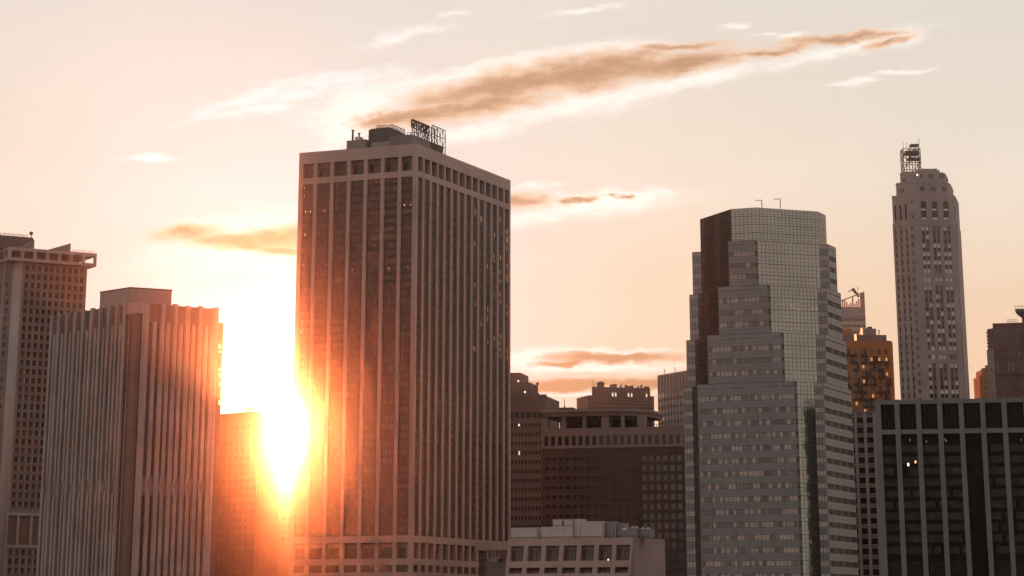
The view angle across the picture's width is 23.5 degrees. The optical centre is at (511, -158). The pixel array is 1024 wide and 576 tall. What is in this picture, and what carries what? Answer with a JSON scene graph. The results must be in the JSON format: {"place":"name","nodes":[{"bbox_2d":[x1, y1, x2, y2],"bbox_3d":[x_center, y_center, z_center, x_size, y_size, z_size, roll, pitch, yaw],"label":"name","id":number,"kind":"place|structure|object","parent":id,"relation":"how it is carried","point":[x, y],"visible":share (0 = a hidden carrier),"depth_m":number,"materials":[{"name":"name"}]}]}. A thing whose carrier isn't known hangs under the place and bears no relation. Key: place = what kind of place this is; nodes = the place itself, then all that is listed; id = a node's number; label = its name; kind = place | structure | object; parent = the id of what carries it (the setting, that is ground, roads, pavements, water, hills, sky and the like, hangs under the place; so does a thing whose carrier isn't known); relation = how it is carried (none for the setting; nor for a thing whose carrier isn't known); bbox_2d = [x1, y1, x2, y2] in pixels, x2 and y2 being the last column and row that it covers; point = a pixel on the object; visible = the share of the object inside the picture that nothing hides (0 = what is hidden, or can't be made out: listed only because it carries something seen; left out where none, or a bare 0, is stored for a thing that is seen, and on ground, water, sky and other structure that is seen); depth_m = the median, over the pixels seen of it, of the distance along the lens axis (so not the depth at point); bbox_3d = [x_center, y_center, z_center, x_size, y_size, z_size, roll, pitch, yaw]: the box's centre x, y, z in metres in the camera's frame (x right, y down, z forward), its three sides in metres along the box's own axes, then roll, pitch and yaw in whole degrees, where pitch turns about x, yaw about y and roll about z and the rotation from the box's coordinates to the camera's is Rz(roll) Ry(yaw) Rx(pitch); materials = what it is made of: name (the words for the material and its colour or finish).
{"place":"outdoors","nodes":[
{"label":"outdoors","id":0,"kind":"place"},
{"bbox_2d":[0,233,96,575],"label":"office tower","id":1,"kind":"structure","parent":0,"point":[39,288],"depth_m":1138.60,"materials":[{"name":"concrete"}]},
{"bbox_2d":[21,265,82,453],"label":"window","id":2,"kind":"structure","parent":1,"relation":"in","point":[26,267],"depth_m":1149.22,"materials":[{"name":"black glass"}]},
{"bbox_2d":[36,287,222,575],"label":"office tower","id":3,"kind":"structure","parent":0,"point":[129,475],"depth_m":940.57,"materials":[{"name":"concrete"}]},
{"bbox_2d":[276,473,290,575],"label":"office block","id":4,"kind":"structure","parent":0,"point":[283,526],"depth_m":1446.33,"materials":[{"name":"brick"}]},
{"bbox_2d":[0,0,1023,477],"label":"sky","id":5,"kind":"structure","parent":0,"point":[163,140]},
{"bbox_2d":[510,373,558,536],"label":"office tower","id":6,"kind":"structure","parent":0,"point":[526,407],"depth_m":1213.92,"materials":[{"name":"brown concrete"}]},
{"bbox_2d":[511,423,540,527],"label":"window","id":7,"kind":"structure","parent":6,"relation":"in","point":[515,423],"depth_m":1212.33,"materials":[{"name":"black glass"}]},
{"bbox_2d":[505,537,665,575],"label":"office block","id":8,"kind":"structure","parent":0,"point":[630,556],"depth_m":961.06,"materials":[{"name":"concrete"}]},
{"bbox_2d":[475,541,507,575],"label":"link bridge","id":9,"kind":"structure","parent":8,"relation":"attached to","point":[486,566],"depth_m":982.40,"materials":[{"name":"concrete"}]},
{"bbox_2d":[487,550,499,561],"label":"hanging hose","id":10,"kind":"object","parent":9,"relation":"hanging from","point":[493,560],"visible":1,"depth_m":980.06,"materials":[{"name":"grey"}]},
{"bbox_2d":[511,568,521,573],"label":"window","id":11,"kind":"structure","parent":8,"relation":"in","point":[513,570],"depth_m":968.45,"materials":[{"name":"black glass"}]},
{"bbox_2d":[512,546,523,560],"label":"window","id":12,"kind":"structure","parent":8,"relation":"in","point":[518,551],"depth_m":971.76,"materials":[{"name":"black glass"}]},
{"bbox_2d":[511,527,540,538],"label":"rooftop unit","id":13,"kind":"object","parent":8,"relation":"on","point":[529,533],"visible":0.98,"depth_m":975.13,"materials":[{"name":"grey metal"}]},
{"bbox_2d":[528,568,539,573],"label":"window","id":14,"kind":"structure","parent":8,"relation":"in","point":[531,570],"depth_m":965.38,"materials":[{"name":"black glass"}]},
{"bbox_2d":[529,546,541,560],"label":"window","id":15,"kind":"structure","parent":8,"relation":"in","point":[535,551],"depth_m":968.92,"materials":[{"name":"black glass"}]},
{"bbox_2d":[546,568,557,572],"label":"window","id":16,"kind":"structure","parent":8,"relation":"in","point":[549,570],"depth_m":962.55,"materials":[{"name":"black glass"}]},
{"bbox_2d":[547,546,558,560],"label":"window","id":17,"kind":"structure","parent":8,"relation":"in","point":[553,551],"depth_m":965.85,"materials":[{"name":"black glass"}]},
{"bbox_2d":[541,526,574,538],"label":"rooftop unit","id":18,"kind":"object","parent":8,"relation":"on","point":[550,532],"visible":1,"depth_m":969.76,"materials":[{"name":"grey metal"}]},
{"bbox_2d":[552,519,563,526],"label":"rooftop unit","id":19,"kind":"object","parent":18,"relation":"on","point":[557,522],"visible":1,"depth_m":971.89,"materials":[{"name":"metal"}]},
{"bbox_2d":[563,519,573,525],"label":"rooftop unit","id":20,"kind":"object","parent":18,"relation":"on","point":[568,522],"visible":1,"depth_m":970.10,"materials":[{"name":"metal"}]},
{"bbox_2d":[564,568,574,572],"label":"window","id":21,"kind":"structure","parent":8,"relation":"in","point":[566,570],"depth_m":959.50,"materials":[{"name":"black glass"}]},
{"bbox_2d":[565,546,576,560],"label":"window","id":22,"kind":"structure","parent":8,"relation":"in","point":[571,551],"depth_m":962.90,"materials":[{"name":"black glass"}]},
{"bbox_2d":[510,535,634,538],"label":"roof railing","id":23,"kind":"object","parent":8,"relation":"on","point":[575,536],"visible":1,"depth_m":965.07,"materials":[{"name":"grey metal"}]},
{"bbox_2d":[574,519,585,537],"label":"rooftop unit","id":24,"kind":"object","parent":8,"relation":"on","point":[577,528],"visible":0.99,"depth_m":969.01,"materials":[{"name":"metal"}]},
{"bbox_2d":[581,567,592,572],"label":"window","id":25,"kind":"structure","parent":8,"relation":"in","point":[584,569],"depth_m":956.70,"materials":[{"name":"black glass"}]},
{"bbox_2d":[582,545,593,560],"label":"window","id":26,"kind":"structure","parent":8,"relation":"in","point":[588,550],"depth_m":960.21,"materials":[{"name":"black glass"}]},
{"bbox_2d":[581,521,606,537],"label":"rooftop unit","id":27,"kind":"object","parent":8,"relation":"on","point":[593,529],"visible":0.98,"depth_m":963.86,"materials":[{"name":"grey metal"}]},
{"bbox_2d":[599,567,610,572],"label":"window","id":28,"kind":"structure","parent":8,"relation":"in","point":[602,569],"depth_m":953.90,"materials":[{"name":"brown glass"}]},
{"bbox_2d":[600,545,611,560],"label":"window","id":29,"kind":"structure","parent":8,"relation":"in","point":[606,550],"depth_m":957.16,"materials":[{"name":"black glass"}]},
{"bbox_2d":[606,521,618,537],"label":"rooftop unit","id":30,"kind":"object","parent":8,"relation":"on","point":[610,528],"visible":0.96,"depth_m":964.55,"materials":[{"name":"grey metal"}]},
{"bbox_2d":[617,567,627,572],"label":"window","id":31,"kind":"structure","parent":8,"relation":"in","point":[619,569],"depth_m":951.11,"materials":[{"name":"black glass"}]},
{"bbox_2d":[617,523,628,537],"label":"rooftop unit","id":32,"kind":"object","parent":8,"relation":"on","point":[620,526],"visible":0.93,"depth_m":965.10,"materials":[{"name":"grey metal"}]},
{"bbox_2d":[618,545,629,559],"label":"window","id":33,"kind":"structure","parent":8,"relation":"in","point":[624,550],"depth_m":954.36,"materials":[{"name":"brown glass"}]},
{"bbox_2d":[629,526,640,537],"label":"cooling unit","id":34,"kind":"object","parent":8,"relation":"on","point":[633,530],"visible":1,"depth_m":957.34,"materials":[{"name":"grey metal"}]},
{"bbox_2d":[639,527,654,537],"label":"cooling unit","id":35,"kind":"object","parent":8,"relation":"on","point":[648,532],"visible":1,"depth_m":957.50,"materials":[{"name":"grey metal"}]},
{"bbox_2d":[577,381,653,426],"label":"office tower","id":36,"kind":"structure","parent":0,"point":[601,397],"depth_m":1375.24,"materials":[{"name":"brown concrete"}]},
{"bbox_2d":[657,371,686,426],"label":"office tower","id":37,"kind":"structure","parent":0,"point":[670,398],"depth_m":1405.49,"materials":[{"name":"concrete"}]},
{"bbox_2d":[659,396,682,424],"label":"window","id":38,"kind":"structure","parent":37,"relation":"in","point":[677,396],"depth_m":1405.99,"materials":[{"name":"black glass"}]},
{"bbox_2d":[852,411,881,575],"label":"office block","id":39,"kind":"structure","parent":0,"point":[867,497],"depth_m":926.67,"materials":[{"name":"concrete"}]},
{"bbox_2d":[860,498,866,503],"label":"window","id":40,"kind":"structure","parent":39,"relation":"in","point":[863,500],"depth_m":927.03,"materials":[{"name":"black glass"}]},
{"bbox_2d":[861,518,867,523],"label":"window","id":41,"kind":"structure","parent":39,"relation":"in","point":[863,520],"depth_m":924.77,"materials":[{"name":"black glass"}]},
{"bbox_2d":[863,569,869,574],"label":"window","id":42,"kind":"structure","parent":39,"relation":"in","point":[865,571],"depth_m":919.15,"materials":[{"name":"black glass"}]},
{"bbox_2d":[870,508,876,513],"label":"window","id":43,"kind":"structure","parent":39,"relation":"in","point":[872,510],"depth_m":924.66,"materials":[{"name":"black glass"}]},
{"bbox_2d":[871,528,877,533],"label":"window","id":44,"kind":"structure","parent":39,"relation":"in","point":[873,530],"depth_m":922.52,"materials":[{"name":"black glass"}]},
{"bbox_2d":[872,559,878,564],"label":"window","id":45,"kind":"structure","parent":39,"relation":"in","point":[875,561],"depth_m":919.15,"materials":[{"name":"black glass"}]},
{"bbox_2d":[842,327,894,411],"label":"apartment tower","id":46,"kind":"structure","parent":0,"point":[870,369],"depth_m":1326.21,"materials":[{"name":"orange brick"}]},
{"bbox_2d":[846,349,889,411],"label":"window","id":47,"kind":"structure","parent":46,"relation":"in","point":[854,350],"depth_m":1325.32,"materials":[{"name":"black glass"}]},
{"bbox_2d":[892,169,969,399],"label":"skyscraper","id":48,"kind":"structure","parent":0,"point":[931,325],"depth_m":1291.26,"materials":[{"name":"stone"}]},
{"bbox_2d":[895,227,897,272],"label":"slot window","id":49,"kind":"structure","parent":48,"relation":"in","point":[895,227],"depth_m":1301.28,"materials":[{"name":"glass"}]},
{"bbox_2d":[897,276,900,321],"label":"slot window","id":50,"kind":"structure","parent":48,"relation":"in","point":[897,276],"depth_m":1293.68,"materials":[{"name":"glass"}]},
{"bbox_2d":[900,325,902,370],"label":"slot window","id":51,"kind":"structure","parent":48,"relation":"in","point":[900,325],"depth_m":1285.65,"materials":[{"name":"glass"}]},
{"bbox_2d":[900,227,903,271],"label":"slot window","id":52,"kind":"structure","parent":48,"relation":"in","point":[900,227],"depth_m":1298.74,"materials":[{"name":"glass"}]},
{"bbox_2d":[903,275,905,320],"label":"slot window","id":53,"kind":"structure","parent":48,"relation":"in","point":[903,275],"depth_m":1291.47,"materials":[{"name":"glass"}]},
{"bbox_2d":[905,324,908,370],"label":"slot window","id":54,"kind":"structure","parent":48,"relation":"in","point":[905,324],"depth_m":1283.76,"materials":[{"name":"glass"}]},
{"bbox_2d":[906,226,908,271],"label":"slot window","id":55,"kind":"structure","parent":48,"relation":"in","point":[906,226],"depth_m":1296.84,"materials":[{"name":"glass"}]},
{"bbox_2d":[908,274,911,320],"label":"slot window","id":56,"kind":"structure","parent":48,"relation":"in","point":[909,274],"depth_m":1289.26,"materials":[{"name":"glass"}]},
{"bbox_2d":[900,138,920,172],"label":"antenna scaffold","id":57,"kind":"object","parent":48,"relation":"on","point":[913,152],"visible":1,"depth_m":1320.37,"materials":[{"name":"metal"}]},
{"bbox_2d":[911,324,913,369],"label":"slot window","id":58,"kind":"structure","parent":48,"relation":"in","point":[911,324],"depth_m":1281.73,"materials":[{"name":"glass"}]},
{"bbox_2d":[911,226,920,399],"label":"window","id":59,"kind":"structure","parent":48,"relation":"in","point":[913,261],"depth_m":1285.65,"materials":[{"name":"black glass"}]},
{"bbox_2d":[921,201,925,218],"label":"arched window","id":60,"kind":"structure","parent":48,"relation":"in","point":[923,205],"depth_m":1303.19,"materials":[{"name":"black glass"}]},
{"bbox_2d":[932,201,937,218],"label":"arched window","id":61,"kind":"structure","parent":48,"relation":"in","point":[934,204],"depth_m":1302.87,"materials":[{"name":"black glass"}]},
{"bbox_2d":[922,226,958,393],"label":"window","id":62,"kind":"structure","parent":48,"relation":"in","point":[944,228],"depth_m":1290.52,"materials":[{"name":"grey glass"}]},
{"bbox_2d":[943,201,948,218],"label":"arched window","id":63,"kind":"structure","parent":48,"relation":"in","point":[945,204],"depth_m":1303.19,"materials":[{"name":"black glass"}]},
{"bbox_2d":[875,397,1023,575],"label":"office tower","id":64,"kind":"structure","parent":0,"point":[951,485],"depth_m":770.71,"materials":[{"name":"black glass"}]},
{"bbox_2d":[973,365,988,398],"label":"apartment tower","id":65,"kind":"structure","parent":0,"point":[981,386],"depth_m":1305.35,"materials":[{"name":"red stone"}]},
{"bbox_2d":[986,306,1023,397],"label":"office tower","id":66,"kind":"structure","parent":0,"point":[1005,354],"depth_m":1129.79,"materials":[{"name":"brown brick"}]},
{"bbox_2d":[994,328,1023,397],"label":"window","id":67,"kind":"structure","parent":66,"relation":"in","point":[995,329],"depth_m":1131.40,"materials":[{"name":"black glass"}]},
{"bbox_2d":[1018,361,1022,371],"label":"window","id":68,"kind":"structure","parent":66,"relation":"in","point":[1019,362],"depth_m":1127.26,"materials":[{"name":"black glass"}]},
{"bbox_3d":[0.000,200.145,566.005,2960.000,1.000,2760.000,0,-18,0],"label":"ground","id":69,"kind":"structure","parent":0,"visible":0},
{"bbox_2d":[215,411,280,575],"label":"office block","id":70,"kind":"structure","parent":69,"relation":"on","point":[247,498],"depth_m":1267.48,"materials":[{"name":"concrete"}]},
{"bbox_2d":[215,426,232,575],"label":"window","id":71,"kind":"structure","parent":70,"relation":"in","point":[225,427],"depth_m":1277.04,"materials":[{"name":"brown glass"}]},
{"bbox_2d":[243,408,260,411],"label":"roof frame","id":72,"kind":"object","parent":70,"relation":"on","point":[250,409],"visible":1,"depth_m":1283.82,"materials":[{"name":"metal"}]},
{"bbox_2d":[288,127,510,575],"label":"office tower","id":73,"kind":"structure","parent":69,"relation":"on","point":[400,459],"depth_m":1003.76,"materials":[{"name":"stone"}]},
{"bbox_2d":[294,566,303,572],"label":"window","id":74,"kind":"structure","parent":73,"relation":"in","point":[297,569],"depth_m":978.90,"materials":[{"name":"orange glass"}]},
{"bbox_2d":[296,545,304,558],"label":"window","id":75,"kind":"structure","parent":73,"relation":"in","point":[299,548],"depth_m":982.26,"materials":[{"name":"orange glass"}]},
{"bbox_2d":[306,165,313,177],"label":"window","id":76,"kind":"structure","parent":73,"relation":"in","point":[309,168],"depth_m":1028.89,"materials":[{"name":"brown glass"}]},
{"bbox_2d":[309,566,320,572],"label":"window","id":77,"kind":"structure","parent":73,"relation":"in","point":[312,569],"depth_m":976.28,"materials":[{"name":"orange glass"}]},
{"bbox_2d":[310,544,321,558],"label":"window","id":78,"kind":"structure","parent":73,"relation":"in","point":[316,549],"depth_m":979.62,"materials":[{"name":"orange glass"}]},
{"bbox_2d":[320,164,329,176],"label":"window","id":79,"kind":"structure","parent":73,"relation":"in","point":[325,168],"depth_m":1026.38,"materials":[{"name":"brown glass"}]},
{"bbox_2d":[326,565,338,572],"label":"window","id":80,"kind":"structure","parent":73,"relation":"in","point":[329,568],"depth_m":973.42,"materials":[{"name":"brown glass"}]},
{"bbox_2d":[328,544,338,558],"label":"window","id":81,"kind":"structure","parent":73,"relation":"in","point":[333,549],"depth_m":976.76,"materials":[{"name":"brown glass"}]},
{"bbox_2d":[337,162,346,175],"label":"window","id":82,"kind":"structure","parent":73,"relation":"in","point":[341,167],"depth_m":1023.38,"materials":[{"name":"brown glass"}]},
{"bbox_2d":[344,565,356,572],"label":"window","id":83,"kind":"structure","parent":73,"relation":"in","point":[347,568],"depth_m":970.34,"materials":[{"name":"brown glass"}]},
{"bbox_2d":[345,544,356,558],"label":"window","id":84,"kind":"structure","parent":73,"relation":"in","point":[351,549],"depth_m":973.66,"materials":[{"name":"brown glass"}]},
{"bbox_2d":[354,161,363,174],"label":"window","id":85,"kind":"structure","parent":73,"relation":"in","point":[358,165],"depth_m":1020.39,"materials":[{"name":"brown glass"}]},
{"bbox_2d":[361,565,373,571],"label":"window","id":86,"kind":"structure","parent":73,"relation":"in","point":[364,568],"depth_m":967.50,"materials":[{"name":"brown glass"}]},
{"bbox_2d":[363,544,374,558],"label":"window","id":87,"kind":"structure","parent":73,"relation":"in","point":[368,549],"depth_m":970.81,"materials":[{"name":"brown glass"}]},
{"bbox_2d":[370,160,380,172],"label":"window","id":88,"kind":"structure","parent":73,"relation":"in","point":[375,164],"depth_m":1017.40,"materials":[{"name":"brown glass"}]},
{"bbox_2d":[379,565,391,571],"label":"window","id":89,"kind":"structure","parent":73,"relation":"in","point":[382,568],"depth_m":964.43,"materials":[{"name":"brown glass"}]},
{"bbox_2d":[381,543,392,558],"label":"window","id":90,"kind":"structure","parent":73,"relation":"in","point":[386,549],"depth_m":967.97,"materials":[{"name":"brown glass"}]},
{"bbox_2d":[387,158,397,171],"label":"window","id":91,"kind":"structure","parent":73,"relation":"in","point":[392,163],"depth_m":1014.43,"materials":[{"name":"brown glass"}]},
{"bbox_2d":[376,124,427,137],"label":"roof railing","id":92,"kind":"object","parent":73,"relation":"on","point":[392,125],"visible":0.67,"depth_m":1033.02,"materials":[{"name":"metal"}]},
{"bbox_2d":[398,543,405,557],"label":"window","id":93,"kind":"structure","parent":73,"relation":"in","point":[402,546],"depth_m":965.38,"materials":[{"name":"brown glass"}]},
{"bbox_2d":[397,565,407,571],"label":"window","id":94,"kind":"structure","parent":73,"relation":"in","point":[400,568],"depth_m":961.61,"materials":[{"name":"brown glass"}]},
{"bbox_2d":[404,157,410,170],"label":"window","id":95,"kind":"structure","parent":73,"relation":"in","point":[407,160],"depth_m":1011.95,"materials":[{"name":"brown glass"}]},
{"bbox_2d":[411,119,445,154],"bbox_3d":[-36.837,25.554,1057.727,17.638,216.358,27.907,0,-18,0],"label":"billboard frame","id":96,"kind":"object","parent":73,"relation":"on","point":[421,125],"visible":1,"depth_m":1028.48,"materials":[{"name":"metal"}]},
{"bbox_2d":[541,407,686,575],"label":"office block","id":97,"kind":"structure","parent":69,"relation":"on","point":[620,465],"depth_m":1107.59,"materials":[{"name":"red brick"}]},
{"bbox_2d":[558,436,561,445],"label":"window","id":98,"kind":"structure","parent":97,"relation":"in","point":[559,437],"depth_m":1118.22,"materials":[{"name":"black glass"}]},
{"bbox_2d":[565,436,568,445],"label":"window","id":99,"kind":"structure","parent":97,"relation":"in","point":[566,437],"depth_m":1117.40,"materials":[{"name":"black glass"}]},
{"bbox_2d":[545,457,596,526],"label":"window","id":100,"kind":"structure","parent":97,"relation":"in","point":[560,458],"depth_m":1111.14,"materials":[{"name":"black glass"}]},
{"bbox_2d":[606,435,609,444],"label":"window","id":101,"kind":"structure","parent":97,"relation":"in","point":[607,437],"depth_m":1112.77,"materials":[{"name":"grey glass"}]},
{"bbox_2d":[613,435,616,444],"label":"window","id":102,"kind":"structure","parent":97,"relation":"in","point":[614,436],"depth_m":1111.96,"materials":[{"name":"grey glass"}]},
{"bbox_2d":[620,435,623,444],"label":"window","id":103,"kind":"structure","parent":97,"relation":"in","point":[621,436],"depth_m":1111.14,"materials":[{"name":"grey glass"}]},
{"bbox_2d":[642,455,674,528],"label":"window","id":104,"kind":"structure","parent":97,"relation":"in","point":[672,457],"depth_m":1101.69,"materials":[{"name":"grey glass"}]},
{"bbox_2d":[662,434,665,443],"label":"window","id":105,"kind":"structure","parent":97,"relation":"in","point":[664,435],"depth_m":1106.54,"materials":[{"name":"black glass"}]},
{"bbox_2d":[669,434,672,443],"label":"window","id":106,"kind":"structure","parent":97,"relation":"in","point":[670,435],"depth_m":1105.73,"materials":[{"name":"grey glass"}]},
{"bbox_2d":[676,434,679,443],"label":"window","id":107,"kind":"structure","parent":97,"relation":"in","point":[677,435],"depth_m":1104.92,"materials":[{"name":"grey glass"}]},
{"bbox_2d":[683,207,858,575],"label":"glass tower","id":108,"kind":"structure","parent":69,"relation":"on","point":[769,459],"depth_m":882.89,"materials":[{"name":"glass"}]},
{"bbox_2d":[841,292,865,334],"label":"office tower","id":109,"kind":"structure","parent":69,"relation":"on","point":[853,318],"depth_m":1878.23,"materials":[{"name":"beige concrete"}]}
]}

